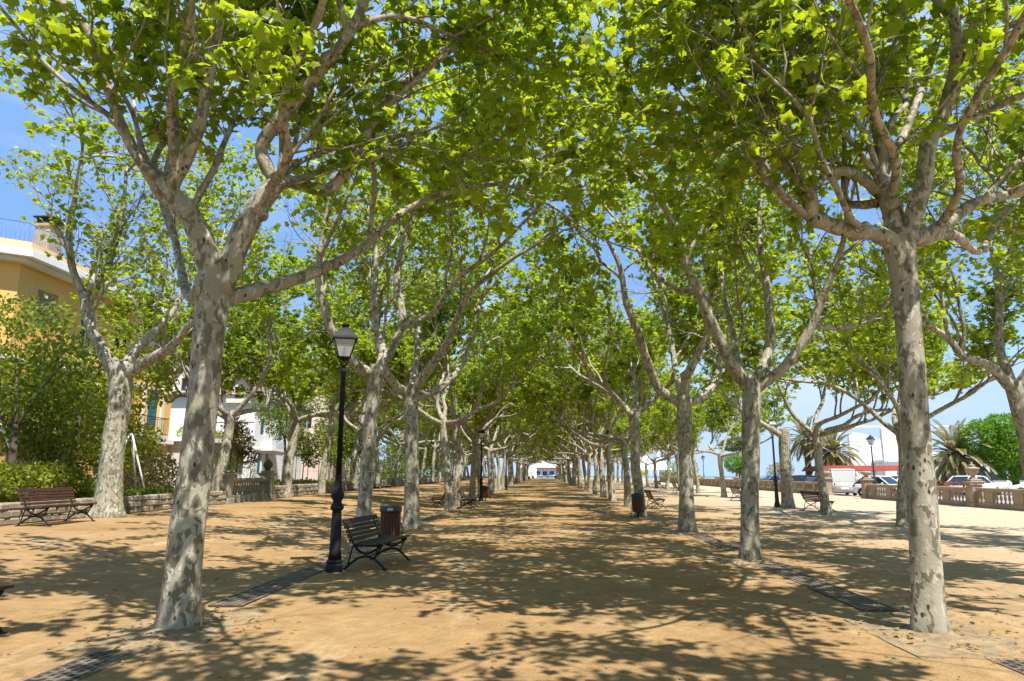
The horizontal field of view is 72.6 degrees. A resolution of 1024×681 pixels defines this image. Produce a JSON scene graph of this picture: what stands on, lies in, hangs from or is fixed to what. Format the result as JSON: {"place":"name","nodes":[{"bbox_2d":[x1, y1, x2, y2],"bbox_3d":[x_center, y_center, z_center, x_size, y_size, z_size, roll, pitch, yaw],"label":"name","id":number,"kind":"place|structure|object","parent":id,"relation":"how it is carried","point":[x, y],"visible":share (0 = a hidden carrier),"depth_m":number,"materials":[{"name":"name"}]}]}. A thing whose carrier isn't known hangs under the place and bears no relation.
{"place":"outdoors","nodes":[
{"label":"outdoors","id":0,"kind":"place"},
{"bbox_2d":[1,475,496,498],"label":"garden ground","id":1,"kind":"structure","parent":0,"point":[350,481],"depth_m":66.08,"materials":[{"name":"plant"}]},
{"bbox_2d":[0,375,95,480],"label":"garden tree","id":2,"kind":"object","parent":1,"relation":"on","point":[38,449],"visible":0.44,"depth_m":22.47,"materials":[{"name":"green plant"}]},
{"bbox_2d":[0,458,96,502],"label":"clipped bush","id":3,"kind":"object","parent":1,"relation":"on","point":[36,474],"visible":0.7,"depth_m":19.94,"materials":[{"name":"green plant"}]},
{"bbox_2d":[0,293,117,498],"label":"garden tree","id":4,"kind":"object","parent":1,"relation":"on","point":[16,424],"visible":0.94,"depth_m":21.17,"materials":[{"name":"green plant"}]},
{"bbox_2d":[0,292,186,472],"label":"garden tree","id":5,"kind":"object","parent":1,"relation":"on","point":[149,369],"visible":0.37,"depth_m":24.71,"materials":[{"name":"green plant"}]},
{"bbox_2d":[0,215,187,490],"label":"apartment building","id":6,"kind":"structure","parent":1,"relation":"on","point":[32,269],"depth_m":31.45,"materials":[{"name":"paint"}]},
{"bbox_2d":[34,290,55,328],"bbox_3d":[-20.844,-1.366,31.016,0.120,1.596,1.298,0,-11,2],"label":"window","id":7,"kind":"structure","parent":6,"relation":"in","point":[40,293],"depth_m":31.12,"materials":[{"name":"grey glass"}]},
{"bbox_2d":[54,391,166,478],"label":"garden tree","id":8,"kind":"object","parent":1,"relation":"on","point":[97,442],"visible":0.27,"depth_m":26.95,"materials":[{"name":"green plant"}]},
{"bbox_2d":[74,486,174,497],"bbox_3d":[-13.129,5.492,24.357,1.332,0.803,6.736,0,-11,2],"label":"hedge","id":9,"kind":"object","parent":1,"relation":"on","point":[142,491],"visible":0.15,"depth_m":24.56,"materials":[{"name":"green plant"}]},
{"bbox_2d":[123,449,178,493],"bbox_3d":[-15.393,5.828,29.882,2.238,2.431,3.689,4,-12,-19],"label":"feathery shrub","id":10,"kind":"object","parent":1,"relation":"on","point":[162,467],"visible":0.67,"depth_m":29.58,"materials":[{"name":"green plant"}]},
{"bbox_2d":[166,437,253,487],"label":"garden annex","id":11,"kind":"object","parent":1,"relation":"on","point":[175,447],"visible":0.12,"depth_m":43.08,"materials":[{"name":"beige paint"}]},
{"bbox_2d":[168,348,309,480],"bbox_3d":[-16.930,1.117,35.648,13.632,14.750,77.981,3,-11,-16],"label":"villa","id":12,"kind":"object","parent":1,"relation":"on","point":[265,443],"visible":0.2,"depth_m":59.28,"materials":[{"name":"white paint"}]},
{"bbox_2d":[220,416,260,477],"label":"sapling","id":13,"kind":"object","parent":1,"relation":"on","point":[242,452],"visible":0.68,"depth_m":37.79,"materials":[{"name":"green plant"}]},
{"bbox_2d":[250,379,326,480],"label":"garden tree","id":14,"kind":"object","parent":1,"relation":"on","point":[280,412],"visible":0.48,"depth_m":47.84,"materials":[{"name":"green plant"}]},
{"bbox_2d":[250,454,348,481],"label":"wire fence","id":15,"kind":"object","parent":1,"relation":"on","point":[307,471],"visible":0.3,"depth_m":49.93,"materials":[{"name":"metal"}]},
{"bbox_2d":[290,426,321,478],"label":"sapling","id":16,"kind":"object","parent":1,"relation":"on","point":[305,449],"visible":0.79,"depth_m":45.56,"materials":[{"name":"green plant"}]},
{"bbox_2d":[301,365,350,479],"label":"house","id":17,"kind":"structure","parent":1,"relation":"on","point":[311,429],"depth_m":82.84,"materials":[{"name":"white paint"}]},
{"bbox_2d":[318,432,345,479],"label":"sapling","id":18,"kind":"object","parent":1,"relation":"on","point":[333,455],"visible":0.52,"depth_m":50.89,"materials":[{"name":"green plant"}]},
{"bbox_2d":[308,411,380,460],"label":"garden tree","id":19,"kind":"object","parent":1,"relation":"on","point":[349,438],"visible":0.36,"depth_m":71.94,"materials":[{"name":"green plant"}]},
{"bbox_2d":[342,456,404,487],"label":"tall hedge","id":20,"kind":"object","parent":1,"relation":"on","point":[388,470],"visible":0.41,"depth_m":65.73,"materials":[{"name":"green plant"}]},
{"bbox_2d":[377,405,449,483],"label":"plane tree","id":21,"kind":"object","parent":1,"relation":"on","point":[423,428],"visible":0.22,"depth_m":78.52,"materials":[{"name":"green plant"}]},
{"bbox_2d":[374,444,463,487],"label":"tall hedge","id":22,"kind":"object","parent":1,"relation":"on","point":[393,454],"visible":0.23,"depth_m":92.71,"materials":[{"name":"green plant"}]},
{"bbox_2d":[0,477,1023,680],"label":"sandy walk ground","id":23,"kind":"structure","parent":0,"point":[657,622],"depth_m":9.78,"materials":[{"name":"beige sand"}]},
{"bbox_2d":[15,487,96,525],"bbox_3d":[-11.002,4.016,16.942,0.810,0.855,2.100,0,-11,-1],"label":"park bench","id":24,"kind":"object","parent":23,"relation":"on","point":[47,495],"visible":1,"depth_m":16.79,"materials":[{"name":"red wood"}]},
{"bbox_2d":[21,648,146,680],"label":"drain grate","id":25,"kind":"object","parent":23,"relation":"on","point":[81,668],"visible":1,"depth_m":6.01,"materials":[{"name":"metal"}]},
{"bbox_2d":[0,491,228,525],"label":"stone wall","id":26,"kind":"structure","parent":23,"relation":"on","point":[11,513],"depth_m":18.92,"materials":[{"name":"beige stone"}]},
{"bbox_2d":[0,32,303,518],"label":"plane tree","id":27,"kind":"object","parent":23,"relation":"on","point":[108,493],"visible":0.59,"depth_m":19.84,"materials":[{"name":"green plant"}]},
{"bbox_2d":[63,610,269,650],"bbox_3d":[-3.612,3.089,7.553,1.240,0.076,2.000,0,-11,2],"label":"tree pit","id":28,"kind":"object","parent":23,"relation":"on","point":[144,634],"visible":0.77,"depth_m":7.16,"materials":[{"name":"soil"}]},
{"bbox_2d":[0,0,746,629],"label":"plane tree","id":29,"kind":"object","parent":28,"relation":"in","point":[268,44],"visible":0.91,"depth_m":8.82,"materials":[{"name":"green plant"}]},
{"bbox_2d":[70,226,351,490],"bbox_3d":[-13.105,1.482,29.988,10.591,11.030,12.040,5,-12,-22],"label":"plane tree","id":30,"kind":"object","parent":23,"relation":"on","point":[272,359],"visible":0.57,"depth_m":28.57,"materials":[{"name":"green plant"}]},
{"bbox_2d":[221,470,236,503],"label":"balustrade pillar","id":31,"kind":"structure","parent":23,"relation":"on","point":[228,479],"depth_m":27.75,"materials":[{"name":"grey stone"}]},
{"bbox_2d":[232,477,267,502],"bbox_3d":[-11.510,6.528,30.290,0.320,1.100,4.305,0,-11,0],"label":"balustrade","id":32,"kind":"object","parent":23,"relation":"on","point":[260,494],"visible":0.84,"depth_m":30.27,"materials":[{"name":"grey stone"}]},
{"bbox_2d":[258,458,277,498],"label":"balustrade pillar","id":33,"kind":"structure","parent":23,"relation":"on","point":[270,475],"depth_m":32.62,"materials":[{"name":"grey stone"}]},
{"bbox_2d":[208,559,347,606],"bbox_3d":[-3.494,3.806,11.167,0.441,0.039,4.951,0,-11,2],"label":"drain grate","id":34,"kind":"object","parent":23,"relation":"on","point":[248,596],"visible":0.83,"depth_m":10.09,"materials":[{"name":"metal"}]},
{"bbox_2d":[159,247,432,497],"bbox_3d":[-10.129,1.919,36.760,13.383,12.727,12.832,-1,-11,6],"label":"plane tree","id":35,"kind":"object","parent":23,"relation":"on","point":[296,390],"visible":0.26,"depth_m":35.41,"materials":[{"name":"green plant"}]},
{"bbox_2d":[190,242,442,493],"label":"plane tree","id":36,"kind":"object","parent":23,"relation":"on","point":[366,318],"visible":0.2,"depth_m":40.92,"materials":[{"name":"green plant"}]},
{"bbox_2d":[273,480,381,497],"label":"stone wall","id":37,"kind":"structure","parent":23,"relation":"on","point":[299,489],"depth_m":38.35,"materials":[{"name":"beige stone"}]},
{"bbox_2d":[325,322,357,571],"bbox_3d":[-3.040,1.807,12.326,0.447,4.350,0.447,3,-11,-16],"label":"street lamp","id":38,"kind":"object","parent":23,"relation":"on","point":[344,339],"visible":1,"depth_m":12.23,"materials":[{"name":"black metal"}]},
{"bbox_2d":[283,324,421,490],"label":"plane tree","id":39,"kind":"object","parent":23,"relation":"on","point":[359,429],"visible":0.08,"depth_m":49.63,"materials":[{"name":"green plant"}]},
{"bbox_2d":[342,514,410,569],"bbox_3d":[-2.444,3.675,12.804,0.810,0.855,1.750,-2,-11,8],"label":"park bench","id":40,"kind":"object","parent":23,"relation":"on","point":[379,542],"visible":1,"depth_m":12.59,"materials":[{"name":"brown wood"}]},
{"bbox_2d":[319,399,435,486],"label":"plane tree","id":41,"kind":"object","parent":23,"relation":"on","point":[384,418],"visible":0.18,"depth_m":65.47,"materials":[{"name":"green plant"}]},
{"bbox_2d":[311,355,452,488],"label":"plane tree","id":42,"kind":"object","parent":23,"relation":"on","point":[378,438],"visible":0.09,"depth_m":57.12,"materials":[{"name":"green plant"}]},
{"bbox_2d":[378,505,402,543],"bbox_3d":[-2.880,4.359,16.514,0.520,0.898,0.520,11,-15,-44],"label":"litter bin","id":43,"kind":"object","parent":23,"relation":"on","point":[390,521],"visible":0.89,"depth_m":16.34,"materials":[{"name":"brown wood"}]},
{"bbox_2d":[400,526,435,530],"bbox_3d":[-3.016,5.647,20.964,1.240,0.058,2.000,0,-11,2],"label":"tree pit","id":44,"kind":"object","parent":23,"relation":"on","point":[427,528],"visible":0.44,"depth_m":20.61,"materials":[{"name":"soil"}]},
{"bbox_2d":[307,96,677,528],"bbox_3d":[-1.173,0.261,21.410,11.747,11.082,12.194,0,-11,2],"label":"plane tree","id":45,"kind":"object","parent":44,"relation":"in","point":[411,394],"visible":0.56,"depth_m":21.45,"materials":[{"name":"green plant"}]},
{"bbox_2d":[174,0,689,551],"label":"plane tree","id":46,"kind":"object","parent":23,"relation":"on","point":[326,230],"visible":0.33,"depth_m":15.39,"materials":[{"name":"green plant"}]},
{"bbox_2d":[433,511,464,512],"bbox_3d":[-2.698,7.330,29.872,1.240,0.076,2.000,0,-11,2],"label":"tree pit","id":47,"kind":"object","parent":23,"relation":"on","point":[450,512],"visible":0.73,"depth_m":29.51,"materials":[{"name":"soil"}]},
{"bbox_2d":[272,255,618,511],"bbox_3d":[-3.199,1.256,28.512,12.355,11.780,12.604,6,-12,-27],"label":"plane tree","id":48,"kind":"object","parent":47,"relation":"in","point":[331,359],"visible":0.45,"depth_m":29.43,"materials":[{"name":"green plant"}]},
{"bbox_2d":[424,364,546,493],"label":"plane tree","id":49,"kind":"object","parent":23,"relation":"on","point":[490,451],"visible":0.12,"depth_m":55.23,"materials":[{"name":"green plant"}]},
{"bbox_2d":[426,352,555,496],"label":"plane tree","id":50,"kind":"object","parent":23,"relation":"on","point":[517,417],"visible":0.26,"depth_m":48.39,"materials":[{"name":"green plant"}]},
{"bbox_2d":[449,377,551,491],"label":"plane tree","id":51,"kind":"object","parent":23,"relation":"on","point":[495,488],"visible":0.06,"depth_m":62.05,"materials":[{"name":"green plant"}]},
{"bbox_2d":[472,382,546,489],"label":"plane tree","id":52,"kind":"object","parent":23,"relation":"on","point":[490,438],"visible":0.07,"depth_m":68.92,"materials":[{"name":"green plant"}]},
{"bbox_2d":[473,412,549,485],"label":"plane tree","id":53,"kind":"object","parent":23,"relation":"on","point":[508,465],"visible":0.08,"depth_m":88.08,"materials":[{"name":"green plant"}]},
{"bbox_2d":[0,511,1023,680],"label":"pebbles","id":54,"kind":"object","parent":23,"relation":"on","point":[680,678],"visible":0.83,"depth_m":8.05,"materials":[{"name":"stone"}]},
{"bbox_2d":[16,503,1020,675],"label":"fallen leaves","id":55,"kind":"object","parent":23,"relation":"on","point":[762,561],"visible":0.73,"depth_m":7.63,"materials":[{"name":"brown plant"}]},
{"bbox_2d":[495,412,547,486],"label":"plane tree","id":56,"kind":"object","parent":23,"relation":"on","point":[509,454],"visible":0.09,"depth_m":81.97,"materials":[{"name":"green plant"}]},
{"bbox_2d":[510,328,630,497],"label":"plane tree","id":57,"kind":"object","parent":23,"relation":"on","point":[603,493],"visible":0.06,"depth_m":47.87,"materials":[{"name":"green plant"}]},
{"bbox_2d":[528,409,617,488],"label":"plane tree","id":58,"kind":"object","parent":23,"relation":"on","point":[546,442],"visible":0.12,"depth_m":75.20,"materials":[{"name":"green plant"}]},
{"bbox_2d":[534,407,621,489],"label":"plane tree","id":59,"kind":"object","parent":23,"relation":"on","point":[582,454],"visible":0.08,"depth_m":66.69,"materials":[{"name":"green plant"}]},
{"bbox_2d":[512,402,646,491],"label":"plane tree","id":60,"kind":"object","parent":23,"relation":"on","point":[618,431],"visible":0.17,"depth_m":61.05,"materials":[{"name":"green plant"}]},
{"bbox_2d":[533,400,671,493],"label":"plane tree","id":61,"kind":"object","parent":23,"relation":"on","point":[644,428],"visible":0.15,"depth_m":56.30,"materials":[{"name":"green plant"}]},
{"bbox_2d":[623,515,660,517],"bbox_3d":[4.934,6.723,26.674,1.240,0.068,2.000,0,-11,2],"label":"tree pit","id":62,"kind":"object","parent":23,"relation":"on","point":[648,516],"visible":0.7,"depth_m":26.39,"materials":[{"name":"soil"}]},
{"bbox_2d":[477,204,765,515],"bbox_3d":[4.186,1.623,28.766,12.327,11.186,13.296,2,-11,-8],"label":"plane tree","id":63,"kind":"object","parent":62,"relation":"in","point":[654,334],"visible":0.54,"depth_m":25.93,"materials":[{"name":"green plant"}]},
{"bbox_2d":[614,433,672,486],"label":"plane tree","id":64,"kind":"object","parent":23,"relation":"on","point":[617,446],"visible":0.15,"depth_m":84.67,"materials":[{"name":"green plant"}]},
{"bbox_2d":[603,391,726,488],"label":"plane tree","id":65,"kind":"object","parent":23,"relation":"on","point":[667,454],"visible":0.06,"depth_m":70.83,"materials":[{"name":"green plant"}]},
{"bbox_2d":[640,431,704,487],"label":"plane tree","id":66,"kind":"object","parent":23,"relation":"on","point":[654,460],"visible":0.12,"depth_m":77.61,"materials":[{"name":"green plant"}]},
{"bbox_2d":[623,374,729,489],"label":"plane tree","id":67,"kind":"object","parent":23,"relation":"on","point":[653,440],"visible":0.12,"depth_m":65.13,"materials":[{"name":"green plant"}]},
{"bbox_2d":[661,529,717,534],"bbox_3d":[4.979,5.414,19.769,1.240,0.073,2.000,0,-11,2],"label":"tree pit","id":68,"kind":"object","parent":23,"relation":"on","point":[676,532],"visible":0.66,"depth_m":19.45,"materials":[{"name":"soil"}]},
{"bbox_2d":[428,60,842,531],"bbox_3d":[4.021,-0.198,19.774,13.459,11.362,8.156,8,-14,-37],"label":"plane tree","id":69,"kind":"object","parent":68,"relation":"in","point":[683,400],"visible":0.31,"depth_m":20.18,"materials":[{"name":"green plant"}]},
{"bbox_2d":[685,533,738,550],"bbox_3d":[4.933,4.954,17.223,0.441,0.039,4.701,0,-11,2],"label":"drain grate","id":70,"kind":"object","parent":23,"relation":"on","point":[723,545],"visible":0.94,"depth_m":16.66,"materials":[{"name":"metal"}]},
{"bbox_2d":[652,377,773,492],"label":"plane tree","id":71,"kind":"object","parent":23,"relation":"on","point":[694,461],"visible":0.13,"depth_m":57.52,"materials":[{"name":"green plant"}]},
{"bbox_2d":[644,366,805,497],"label":"plane tree","id":72,"kind":"object","parent":23,"relation":"on","point":[724,410],"visible":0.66,"depth_m":47.63,"materials":[{"name":"green plant"}]},
{"bbox_2d":[665,316,795,507],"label":"plane tree","id":73,"kind":"object","parent":23,"relation":"on","point":[783,436],"visible":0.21,"depth_m":33.25,"materials":[{"name":"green plant"}]},
{"bbox_2d":[706,554,795,566],"bbox_3d":[4.539,4.188,13.323,1.240,0.076,2.000,0,-11,2],"label":"tree pit","id":74,"kind":"object","parent":23,"relation":"on","point":[731,560],"visible":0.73,"depth_m":13.10,"materials":[{"name":"soil"}]},
{"bbox_2d":[406,0,1023,559],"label":"plane tree","id":75,"kind":"object","parent":74,"relation":"in","point":[758,382],"visible":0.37,"depth_m":14.12,"materials":[{"name":"green plant"}]},
{"bbox_2d":[767,419,780,506],"bbox_3d":[12.894,6.005,34.253,0.447,4.280,0.447,0,-11,2],"label":"street lamp","id":76,"kind":"object","parent":23,"relation":"on","point":[775,479],"visible":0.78,"depth_m":34.10,"materials":[{"name":"black metal"}]},
{"bbox_2d":[755,564,899,611],"bbox_3d":[4.569,3.697,10.601,0.441,0.039,4.401,0,-11,2],"label":"drain grate","id":77,"kind":"object","parent":23,"relation":"on","point":[849,598],"visible":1,"depth_m":9.79,"materials":[{"name":"metal"}]},
{"bbox_2d":[719,269,965,514],"bbox_3d":[13.990,1.955,27.960,9.026,10.172,10.261,8,-14,-36],"label":"plane tree","id":78,"kind":"object","parent":23,"relation":"on","point":[815,433],"visible":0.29,"depth_m":27.41,"materials":[{"name":"green plant"}]},
{"bbox_2d":[687,233,1023,526],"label":"plane tree","id":79,"kind":"object","parent":23,"relation":"on","point":[959,373],"visible":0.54,"depth_m":21.10,"materials":[{"name":"green plant"}]},
{"bbox_2d":[736,124,1023,476],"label":"plane tree","id":80,"kind":"object","parent":23,"relation":"on","point":[1012,386],"visible":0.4,"depth_m":16.64,"materials":[{"name":"green plant"}]},
{"bbox_2d":[867,484,967,505],"bbox_3d":[23.003,8.830,39.893,0.320,1.050,10.980,0,-11,2],"label":"balustrade","id":81,"kind":"object","parent":23,"relation":"on","point":[948,495],"visible":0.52,"depth_m":37.05,"materials":[{"name":"stone"}]},
{"bbox_2d":[836,614,1023,657],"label":"tree pit","id":82,"kind":"object","parent":23,"relation":"on","point":[972,637],"visible":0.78,"depth_m":6.99,"materials":[{"name":"soil"}]},
{"bbox_2d":[472,0,1023,634],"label":"plane tree","id":83,"kind":"object","parent":82,"relation":"in","point":[860,62],"visible":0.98,"depth_m":7.93,"materials":[{"name":"green plant"}]},
{"bbox_2d":[863,0,1023,269],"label":"plane tree","id":84,"kind":"object","parent":23,"relation":"on","point":[979,237],"visible":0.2,"depth_m":13.32,"materials":[{"name":"green plant"}]},
{"bbox_2d":[962,462,984,506],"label":"balustrade pillar","id":85,"kind":"structure","parent":23,"relation":"on","point":[972,482],"depth_m":34.11,"materials":[{"name":"stone"}]},
{"bbox_2d":[975,488,1023,510],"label":"balustrade","id":86,"kind":"object","parent":23,"relation":"on","point":[991,498],"visible":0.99,"depth_m":32.15,"materials":[{"name":"stone"}]},
{"bbox_2d":[986,658,1023,674],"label":"drain grate","id":87,"kind":"object","parent":23,"relation":"on","point":[1016,665],"visible":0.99,"depth_m":6.11,"materials":[{"name":"metal"}]},
{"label":"tree pit","id":88,"kind":"structure","parent":23,"relation":"on","visible":0},
{"bbox_2d":[356,259,575,505],"bbox_3d":[-3.677,2.817,38.132,11.430,12.364,13.840,5,-12,-23],"label":"plane tree","id":89,"kind":"object","parent":88,"relation":"in","point":[463,393],"visible":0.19,"depth_m":36.36,"materials":[{"name":"green plant"}]},
{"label":"tree pit","id":90,"kind":"structure","parent":23,"relation":"on","visible":0},
{"bbox_2d":[348,316,535,500],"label":"plane tree","id":91,"kind":"object","parent":90,"relation":"in","point":[474,440],"visible":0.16,"depth_m":42.38,"materials":[{"name":"green plant"}]},
{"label":"tree pit","id":92,"kind":"structure","parent":23,"relation":"on","visible":0},
{"bbox_2d":[495,296,690,506],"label":"plane tree","id":93,"kind":"object","parent":92,"relation":"in","point":[579,391],"visible":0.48,"depth_m":34.43,"materials":[{"name":"green plant"}]},
{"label":"tree pit","id":94,"kind":"structure","parent":23,"relation":"on","visible":0},
{"bbox_2d":[531,308,692,500],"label":"plane tree","id":95,"kind":"object","parent":94,"relation":"in","point":[606,446],"visible":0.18,"depth_m":41.30,"materials":[{"name":"green plant"}]},
{"bbox_2d":[0,0,1023,475],"label":"sky","id":96,"kind":"structure","parent":0,"point":[15,202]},
{"bbox_2d":[619,478,1012,503],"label":"balustrade","id":97,"kind":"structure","parent":0,"point":[839,494],"depth_m":52.49,"materials":[{"name":"concrete"}]},
{"bbox_2d":[723,453,741,478],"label":"umbrella pine","id":98,"kind":"object","parent":97,"relation":"on","point":[735,466],"visible":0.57,"depth_m":100.60,"materials":[{"name":"green plant"}]},
{"bbox_2d":[783,416,829,474],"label":"palm tree","id":99,"kind":"object","parent":97,"relation":"on","point":[800,441],"visible":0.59,"depth_m":72.50,"materials":[{"name":"green plant"}]},
{"bbox_2d":[803,428,865,475],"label":"palm tree","id":100,"kind":"object","parent":97,"relation":"on","point":[834,456],"visible":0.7,"depth_m":69.10,"materials":[{"name":"green plant"}]},
{"bbox_2d":[825,469,856,495],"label":"parked van","id":101,"kind":"object","parent":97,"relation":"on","point":[843,480],"visible":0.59,"depth_m":52.06,"materials":[{"name":"white paint"}]},
{"bbox_2d":[853,476,897,495],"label":"parked car","id":102,"kind":"object","parent":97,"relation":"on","point":[890,480],"visible":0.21,"depth_m":49.38,"materials":[{"name":"white paint"}]},
{"bbox_2d":[802,425,1023,486],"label":"restaurant","id":103,"kind":"structure","parent":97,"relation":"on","point":[885,452],"depth_m":87.14,"materials":[{"name":"white paint"}]},
{"bbox_2d":[930,418,998,493],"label":"palm tree","id":104,"kind":"object","parent":97,"relation":"on","point":[956,461],"visible":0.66,"depth_m":56.48,"materials":[{"name":"green plant"}]},
{"bbox_2d":[946,475,1001,494],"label":"parked car","id":105,"kind":"object","parent":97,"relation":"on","point":[986,484],"visible":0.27,"depth_m":52.85,"materials":[{"name":"white paint"}]},
{"bbox_2d":[956,412,1022,484],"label":"ivy tree","id":106,"kind":"object","parent":97,"relation":"on","point":[1002,441],"visible":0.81,"depth_m":54.85,"materials":[{"name":"green plant"}]},
{"bbox_3d":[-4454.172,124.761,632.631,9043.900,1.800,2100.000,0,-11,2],"label":"land","id":107,"kind":"structure","parent":0,"visible":0},
{"bbox_2d":[521,460,571,477],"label":"beach building","id":108,"kind":"structure","parent":107,"relation":"on","point":[544,468],"depth_m":263.27,"materials":[{"name":"white paint"}]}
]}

